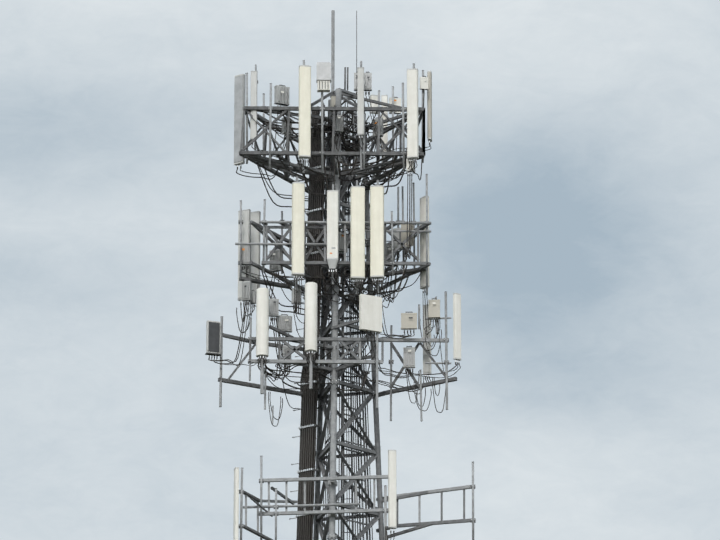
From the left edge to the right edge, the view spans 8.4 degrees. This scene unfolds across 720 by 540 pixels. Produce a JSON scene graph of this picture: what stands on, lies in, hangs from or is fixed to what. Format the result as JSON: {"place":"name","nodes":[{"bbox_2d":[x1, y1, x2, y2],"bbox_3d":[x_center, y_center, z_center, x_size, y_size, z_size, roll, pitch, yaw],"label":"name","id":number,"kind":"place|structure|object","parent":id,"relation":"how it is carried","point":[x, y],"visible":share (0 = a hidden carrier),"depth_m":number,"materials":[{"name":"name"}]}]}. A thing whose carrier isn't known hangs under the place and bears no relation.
{"place":"outdoors","nodes":[
{"label":"outdoors","id":0,"kind":"place"},
{"bbox_2d":[0,0,719,539],"label":"sky","id":1,"kind":"structure","parent":0,"point":[571,164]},
{"bbox_3d":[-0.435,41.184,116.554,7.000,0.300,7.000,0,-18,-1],"label":"tower foundation pad","id":2,"kind":"object","parent":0,"visible":0},
{"bbox_2d":[322,100,372,539],"bbox_3d":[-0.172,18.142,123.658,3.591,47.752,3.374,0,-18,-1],"label":"tower ladders","id":3,"kind":"object","parent":2,"relation":"on","point":[350,312],"visible":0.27,"depth_m":128.59,"materials":[{"name":"metal"}]},
{"bbox_2d":[313,88,383,539],"bbox_3d":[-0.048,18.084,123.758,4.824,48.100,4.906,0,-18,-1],"label":"lattice tower","id":4,"kind":"structure","parent":2,"relation":"on","point":[331,448],"depth_m":128.71,"materials":[{"name":"metal"}]},
{"bbox_2d":[242,280,250,304],"bbox_3d":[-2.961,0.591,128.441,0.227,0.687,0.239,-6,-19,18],"label":"radio","id":5,"kind":"object","parent":4,"relation":"attached to","point":[246,290],"visible":1,"depth_m":128.36,"materials":[{"name":"metal"}]},
{"bbox_2d":[269,297,278,320],"bbox_3d":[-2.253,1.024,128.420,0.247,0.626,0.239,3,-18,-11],"label":"radio","id":6,"kind":"object","parent":4,"relation":"attached to","point":[274,308],"visible":1,"depth_m":128.35,"materials":[{"name":"metal"}]},
{"bbox_2d":[289,105,329,539],"bbox_3d":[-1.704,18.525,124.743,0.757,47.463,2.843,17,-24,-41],"label":"cable bundle","id":7,"kind":"object","parent":4,"relation":"attached to","point":[308,409],"visible":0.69,"depth_m":128.89,"materials":[{"name":"metal"}]},
{"bbox_2d":[239,67,424,200],"bbox_3d":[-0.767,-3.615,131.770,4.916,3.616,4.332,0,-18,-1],"label":"platform frame","id":8,"kind":"object","parent":4,"relation":"on","point":[269,163],"visible":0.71,"depth_m":129.85,"materials":[{"name":"metal"}]},
{"bbox_2d":[234,74,244,168],"bbox_3d":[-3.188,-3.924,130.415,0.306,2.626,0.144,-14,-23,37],"label":"antenna","id":9,"kind":"object","parent":8,"relation":"attached to","point":[239,92],"visible":0.96,"depth_m":130.40,"materials":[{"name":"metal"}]},
{"bbox_2d":[250,64,257,150],"bbox_3d":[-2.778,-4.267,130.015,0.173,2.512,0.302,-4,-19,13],"label":"panel antenna","id":10,"kind":"object","parent":8,"relation":"attached to","point":[253,123],"visible":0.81,"depth_m":129.90,"materials":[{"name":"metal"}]},
{"bbox_2d":[274,85,289,105],"bbox_3d":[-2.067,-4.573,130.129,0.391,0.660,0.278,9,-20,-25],"label":"radio","id":11,"kind":"object","parent":8,"relation":"attached to","point":[281,94],"visible":0.9,"depth_m":130.06,"materials":[{"name":"metal"}]},
{"bbox_2d":[281,117,291,137],"bbox_3d":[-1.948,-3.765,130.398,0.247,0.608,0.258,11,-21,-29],"label":"radio","id":12,"kind":"object","parent":8,"relation":"attached to","point":[284,130],"visible":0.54,"depth_m":130.31,"materials":[{"name":"metal"}]},
{"bbox_2d":[298,60,310,172],"bbox_3d":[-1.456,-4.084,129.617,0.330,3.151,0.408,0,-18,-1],"label":"panel antenna","id":13,"kind":"object","parent":8,"relation":"attached to","point":[304,148],"visible":0.98,"depth_m":129.43,"materials":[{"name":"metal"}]},
{"bbox_2d":[316,62,330,91],"bbox_3d":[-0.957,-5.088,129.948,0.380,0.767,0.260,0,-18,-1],"label":"remote radio unit","id":14,"kind":"object","parent":8,"relation":"attached to","point":[323,80],"visible":1,"depth_m":129.83,"materials":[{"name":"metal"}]},
{"bbox_2d":[331,10,334,113],"bbox_3d":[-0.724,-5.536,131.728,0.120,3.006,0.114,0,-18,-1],"label":"lightning rod","id":15,"kind":"object","parent":8,"relation":"attached to","point":[332,46],"visible":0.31,"depth_m":131.83,"materials":[{"name":"metal"}]},
{"bbox_2d":[330,95,335,111],"bbox_3d":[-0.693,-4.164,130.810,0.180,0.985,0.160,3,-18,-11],"label":"radio unit","id":16,"kind":"object","parent":8,"relation":"attached to","point":[333,100],"visible":0.29,"depth_m":130.85,"materials":[{"name":"metal"}]},
{"bbox_2d":[208,92,460,426],"bbox_3d":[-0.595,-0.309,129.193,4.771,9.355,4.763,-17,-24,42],"label":"jumper cables","id":17,"kind":"object","parent":8,"relation":"attached to","point":[384,181],"visible":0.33,"depth_m":129.23,"materials":[{"name":"rubber"}]},
{"bbox_2d":[250,290,255,307],"bbox_3d":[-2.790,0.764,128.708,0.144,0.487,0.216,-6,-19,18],"label":"radio","id":18,"kind":"object","parent":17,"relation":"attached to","point":[253,297],"visible":0.85,"depth_m":128.64,"materials":[{"name":"metal"}]},
{"bbox_2d":[291,288,300,308],"bbox_3d":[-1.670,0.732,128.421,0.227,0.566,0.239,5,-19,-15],"label":"radio","id":19,"kind":"object","parent":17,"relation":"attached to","point":[298,297],"visible":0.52,"depth_m":128.35,"materials":[{"name":"metal"}]},
{"bbox_2d":[332,113,342,135],"bbox_3d":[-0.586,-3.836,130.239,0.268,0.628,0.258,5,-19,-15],"label":"radio","id":20,"kind":"object","parent":8,"relation":"attached to","point":[339,124],"visible":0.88,"depth_m":130.16,"materials":[{"name":"metal"}]},
{"bbox_2d":[356,11,356,71],"bbox_3d":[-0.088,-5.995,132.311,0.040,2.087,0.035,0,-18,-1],"label":"whip antenna","id":21,"kind":"object","parent":8,"relation":"on","point":[356,41],"visible":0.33,"depth_m":132.35,"materials":[{"name":"metal"}]},
{"bbox_2d":[357,61,363,169],"bbox_3d":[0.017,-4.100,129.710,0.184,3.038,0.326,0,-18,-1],"label":"panel antenna","id":22,"kind":"object","parent":8,"relation":"attached to","point":[360,101],"visible":0.98,"depth_m":129.62,"materials":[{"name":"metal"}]},
{"bbox_2d":[364,72,371,94],"bbox_3d":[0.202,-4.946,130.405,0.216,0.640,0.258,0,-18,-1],"label":"radio","id":23,"kind":"object","parent":8,"relation":"attached to","point":[367,81],"visible":0.96,"depth_m":130.33,"materials":[{"name":"metal"}]},
{"bbox_2d":[370,95,377,113],"bbox_3d":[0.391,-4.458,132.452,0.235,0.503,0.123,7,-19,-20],"label":"radio unit","id":24,"kind":"object","parent":8,"relation":"attached to","point":[373,97],"visible":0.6,"depth_m":132.41,"materials":[{"name":"metal"}]},
{"bbox_2d":[372,117,383,140],"bbox_3d":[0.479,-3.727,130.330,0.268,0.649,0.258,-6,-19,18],"label":"radio","id":25,"kind":"object","parent":8,"relation":"attached to","point":[381,128],"visible":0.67,"depth_m":130.26,"materials":[{"name":"metal"}]},
{"bbox_2d":[381,95,387,165],"bbox_3d":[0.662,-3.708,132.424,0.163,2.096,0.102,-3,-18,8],"label":"antenna","id":26,"kind":"object","parent":8,"relation":"attached to","point":[384,98],"visible":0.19,"depth_m":132.50,"materials":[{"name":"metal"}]},
{"bbox_2d":[389,97,400,115],"bbox_3d":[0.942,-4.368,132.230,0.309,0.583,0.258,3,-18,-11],"label":"radio","id":27,"kind":"object","parent":8,"relation":"attached to","point":[397,101],"visible":0.52,"depth_m":132.21,"materials":[{"name":"metal"}]},
{"bbox_2d":[406,158,413,175],"bbox_3d":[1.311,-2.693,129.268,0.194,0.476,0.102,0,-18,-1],"label":"radio","id":28,"kind":"object","parent":8,"relation":"attached to","point":[407,167],"visible":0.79,"depth_m":129.23,"materials":[{"name":"metal"}]},
{"bbox_2d":[407,63,418,173],"bbox_3d":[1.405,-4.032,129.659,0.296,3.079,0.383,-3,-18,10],"label":"antenna","id":29,"kind":"object","parent":8,"relation":"attached to","point":[412,120],"visible":0.98,"depth_m":129.47,"materials":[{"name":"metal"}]},
{"bbox_2d":[420,76,427,93],"bbox_3d":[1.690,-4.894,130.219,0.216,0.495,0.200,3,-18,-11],"label":"radio","id":30,"kind":"object","parent":8,"relation":"attached to","point":[423,83],"visible":1,"depth_m":130.17,"materials":[{"name":"metal"}]},
{"bbox_2d":[427,71,431,145],"bbox_3d":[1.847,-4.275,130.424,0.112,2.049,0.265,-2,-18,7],"label":"antenna","id":31,"kind":"object","parent":8,"relation":"attached to","point":[429,111],"visible":0.96,"depth_m":130.31,"materials":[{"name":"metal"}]},
{"bbox_2d":[235,174,430,304],"bbox_3d":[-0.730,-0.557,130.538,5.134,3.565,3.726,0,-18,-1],"label":"platform frame","id":32,"kind":"object","parent":4,"relation":"attached to","point":[264,230],"visible":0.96,"depth_m":128.90,"materials":[{"name":"metal"}]},
{"bbox_2d":[238,209,250,304],"bbox_3d":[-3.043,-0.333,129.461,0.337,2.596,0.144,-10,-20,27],"label":"antenna","id":33,"kind":"object","parent":32,"relation":"attached to","point":[246,216],"visible":0.52,"depth_m":129.55,"materials":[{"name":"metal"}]},
{"bbox_2d":[242,245,250,268],"bbox_3d":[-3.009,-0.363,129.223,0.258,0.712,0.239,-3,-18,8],"label":"radio","id":34,"kind":"object","parent":32,"relation":"attached to","point":[245,254],"visible":0.71,"depth_m":129.14,"materials":[{"name":"metal"}]},
{"bbox_2d":[251,211,260,290],"bbox_3d":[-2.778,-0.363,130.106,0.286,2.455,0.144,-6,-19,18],"label":"antenna","id":35,"kind":"object","parent":32,"relation":"attached to","point":[255,237],"visible":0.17,"depth_m":130.10,"materials":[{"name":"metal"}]},
{"bbox_2d":[269,248,281,275],"bbox_3d":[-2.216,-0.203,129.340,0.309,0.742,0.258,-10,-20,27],"label":"radio","id":36,"kind":"object","parent":32,"relation":"attached to","point":[276,255],"visible":0.65,"depth_m":129.26,"materials":[{"name":"metal"}]},
{"bbox_2d":[291,176,304,290],"bbox_3d":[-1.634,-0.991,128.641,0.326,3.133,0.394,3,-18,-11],"label":"antenna","id":37,"kind":"object","parent":32,"relation":"attached to","point":[298,215],"visible":0.98,"depth_m":128.47,"materials":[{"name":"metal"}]},
{"bbox_2d":[327,184,338,284],"bbox_3d":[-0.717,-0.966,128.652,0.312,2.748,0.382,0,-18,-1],"label":"antenna","id":38,"kind":"object","parent":32,"relation":"attached to","point":[332,229],"visible":1,"depth_m":128.49,"materials":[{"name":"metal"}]},
{"bbox_2d":[338,231,347,255],"bbox_3d":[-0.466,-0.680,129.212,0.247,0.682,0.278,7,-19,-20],"label":"radio","id":39,"kind":"object","parent":32,"relation":"attached to","point":[340,242],"visible":0.71,"depth_m":129.12,"materials":[{"name":"metal"}]},
{"bbox_2d":[350,181,364,293],"bbox_3d":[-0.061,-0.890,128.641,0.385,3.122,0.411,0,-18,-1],"label":"antenna","id":40,"kind":"object","parent":32,"relation":"attached to","point":[357,234],"visible":0.98,"depth_m":128.46,"materials":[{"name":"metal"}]},
{"bbox_2d":[370,180,383,292],"bbox_3d":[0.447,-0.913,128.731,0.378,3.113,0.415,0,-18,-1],"label":"antenna","id":41,"kind":"object","parent":32,"relation":"attached to","point":[377,232],"visible":1,"depth_m":128.54,"materials":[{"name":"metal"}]},
{"bbox_2d":[384,243,394,269],"bbox_3d":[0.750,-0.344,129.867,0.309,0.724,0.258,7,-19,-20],"label":"radio","id":42,"kind":"object","parent":32,"relation":"attached to","point":[388,249],"visible":0.31,"depth_m":129.80,"materials":[{"name":"metal"}]},
{"bbox_2d":[393,227,401,252],"bbox_3d":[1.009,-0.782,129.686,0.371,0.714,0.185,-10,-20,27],"label":"radio","id":43,"kind":"object","parent":32,"relation":"attached to","point":[396,244],"visible":0.46,"depth_m":129.62,"materials":[{"name":"metal"}]},
{"bbox_2d":[399,224,413,251],"bbox_3d":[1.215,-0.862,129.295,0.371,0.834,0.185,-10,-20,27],"label":"radio","id":44,"kind":"object","parent":32,"relation":"attached to","point":[402,236],"visible":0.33,"depth_m":129.25,"materials":[{"name":"metal"}]},
{"bbox_2d":[420,196,429,292],"bbox_3d":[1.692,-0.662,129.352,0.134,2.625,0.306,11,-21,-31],"label":"antenna","id":45,"kind":"object","parent":32,"relation":"attached to","point":[423,241],"visible":0.75,"depth_m":129.29,"materials":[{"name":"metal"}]},
{"bbox_2d":[218,291,456,423],"bbox_3d":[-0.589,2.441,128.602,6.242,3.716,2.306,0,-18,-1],"label":"platform frame","id":46,"kind":"object","parent":4,"relation":"attached to","point":[355,360],"visible":0.92,"depth_m":128.16,"materials":[{"name":"metal"}]},
{"bbox_2d":[205,320,220,358],"bbox_3d":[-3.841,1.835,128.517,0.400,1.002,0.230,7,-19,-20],"label":"panel antenna","id":47,"kind":"object","parent":46,"relation":"attached to","point":[213,335],"visible":0.98,"depth_m":128.44,"materials":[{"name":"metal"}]},
{"bbox_2d":[256,288,268,393],"bbox_3d":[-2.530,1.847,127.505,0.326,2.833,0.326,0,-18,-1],"label":"panel antenna","id":48,"kind":"object","parent":46,"relation":"attached to","point":[262,324],"visible":0.96,"depth_m":127.48,"materials":[{"name":"plastic"}]},
{"bbox_2d":[276,314,291,335],"bbox_3d":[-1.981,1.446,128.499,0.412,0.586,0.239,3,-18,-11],"label":"radio","id":49,"kind":"object","parent":46,"relation":"attached to","point":[284,323],"visible":0.71,"depth_m":128.43,"materials":[{"name":"metal"}]},
{"bbox_2d":[282,345,290,368],"bbox_3d":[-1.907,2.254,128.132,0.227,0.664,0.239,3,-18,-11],"label":"radio","id":50,"kind":"object","parent":46,"relation":"attached to","point":[286,349],"visible":0.56,"depth_m":128.08,"materials":[{"name":"metal"}]},
{"bbox_2d":[305,282,316,388],"bbox_3d":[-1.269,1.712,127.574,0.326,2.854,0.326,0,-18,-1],"label":"panel antenna","id":51,"kind":"object","parent":46,"relation":"attached to","point":[310,318],"visible":0.96,"depth_m":127.54,"materials":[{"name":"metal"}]},
{"bbox_2d":[359,294,381,333],"bbox_3d":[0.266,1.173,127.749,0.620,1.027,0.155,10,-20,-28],"label":"panel antenna","id":52,"kind":"object","parent":46,"relation":"attached to","point":[370,313],"visible":0.94,"depth_m":127.68,"materials":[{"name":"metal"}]},
{"bbox_2d":[401,312,416,332],"bbox_3d":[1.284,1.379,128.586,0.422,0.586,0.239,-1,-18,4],"label":"radio","id":53,"kind":"object","parent":46,"relation":"attached to","point":[408,320],"visible":0.98,"depth_m":128.53,"materials":[{"name":"metal"}]},
{"bbox_2d":[403,346,414,371],"bbox_3d":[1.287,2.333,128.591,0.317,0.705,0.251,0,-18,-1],"label":"radio","id":54,"kind":"object","parent":46,"relation":"attached to","point":[408,357],"visible":0.98,"depth_m":128.52,"materials":[{"name":"metal"}]},
{"bbox_2d":[423,304,431,378],"bbox_3d":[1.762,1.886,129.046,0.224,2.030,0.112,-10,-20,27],"label":"antenna","id":55,"kind":"object","parent":46,"relation":"attached to","point":[426,367],"visible":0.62,"depth_m":128.92,"materials":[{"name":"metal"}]},
{"bbox_2d":[428,298,439,321],"bbox_3d":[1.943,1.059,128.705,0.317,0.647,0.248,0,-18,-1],"label":"radio","id":56,"kind":"object","parent":46,"relation":"attached to","point":[433,309],"visible":1,"depth_m":128.65,"materials":[{"name":"metal"}]},
{"bbox_2d":[453,293,460,364],"bbox_3d":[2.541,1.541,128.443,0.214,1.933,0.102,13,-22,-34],"label":"antenna","id":57,"kind":"object","parent":46,"relation":"attached to","point":[457,326],"visible":0.98,"depth_m":128.40,"materials":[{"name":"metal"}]},
{"bbox_2d":[354,72,356,93],"bbox_3d":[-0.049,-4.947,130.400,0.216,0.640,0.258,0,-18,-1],"label":"radio","id":58,"kind":"object","parent":4,"relation":"attached to","point":[355,81],"visible":0.42,"depth_m":130.34,"materials":[{"name":"metal"}]},
{"bbox_2d":[239,456,475,539],"bbox_3d":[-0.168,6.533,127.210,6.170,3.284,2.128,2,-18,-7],"label":"platform frame","id":59,"kind":"object","parent":4,"relation":"attached to","point":[384,510],"visible":0.98,"depth_m":126.81,"materials":[{"name":"metal"}]},
{"bbox_2d":[233,467,238,539],"bbox_3d":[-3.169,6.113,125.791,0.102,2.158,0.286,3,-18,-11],"label":"antenna","id":60,"kind":"object","parent":59,"relation":"attached to","point":[236,509],"visible":1,"depth_m":125.71,"materials":[{"name":"plastic"}]},
{"bbox_2d":[385,526,393,539],"bbox_3d":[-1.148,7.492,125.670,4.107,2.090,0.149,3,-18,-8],"label":"jumper tails","id":61,"kind":"object","parent":59,"relation":"attached to","point":[386,533],"visible":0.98,"depth_m":126.14,"materials":[{"name":"grey"}]},
{"bbox_2d":[388,450,396,532],"bbox_3d":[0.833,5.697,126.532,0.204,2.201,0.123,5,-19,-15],"label":"antenna","id":62,"kind":"object","parent":59,"relation":"attached to","point":[392,510],"visible":0.98,"depth_m":126.48,"materials":[{"name":"plastic"}]}
]}

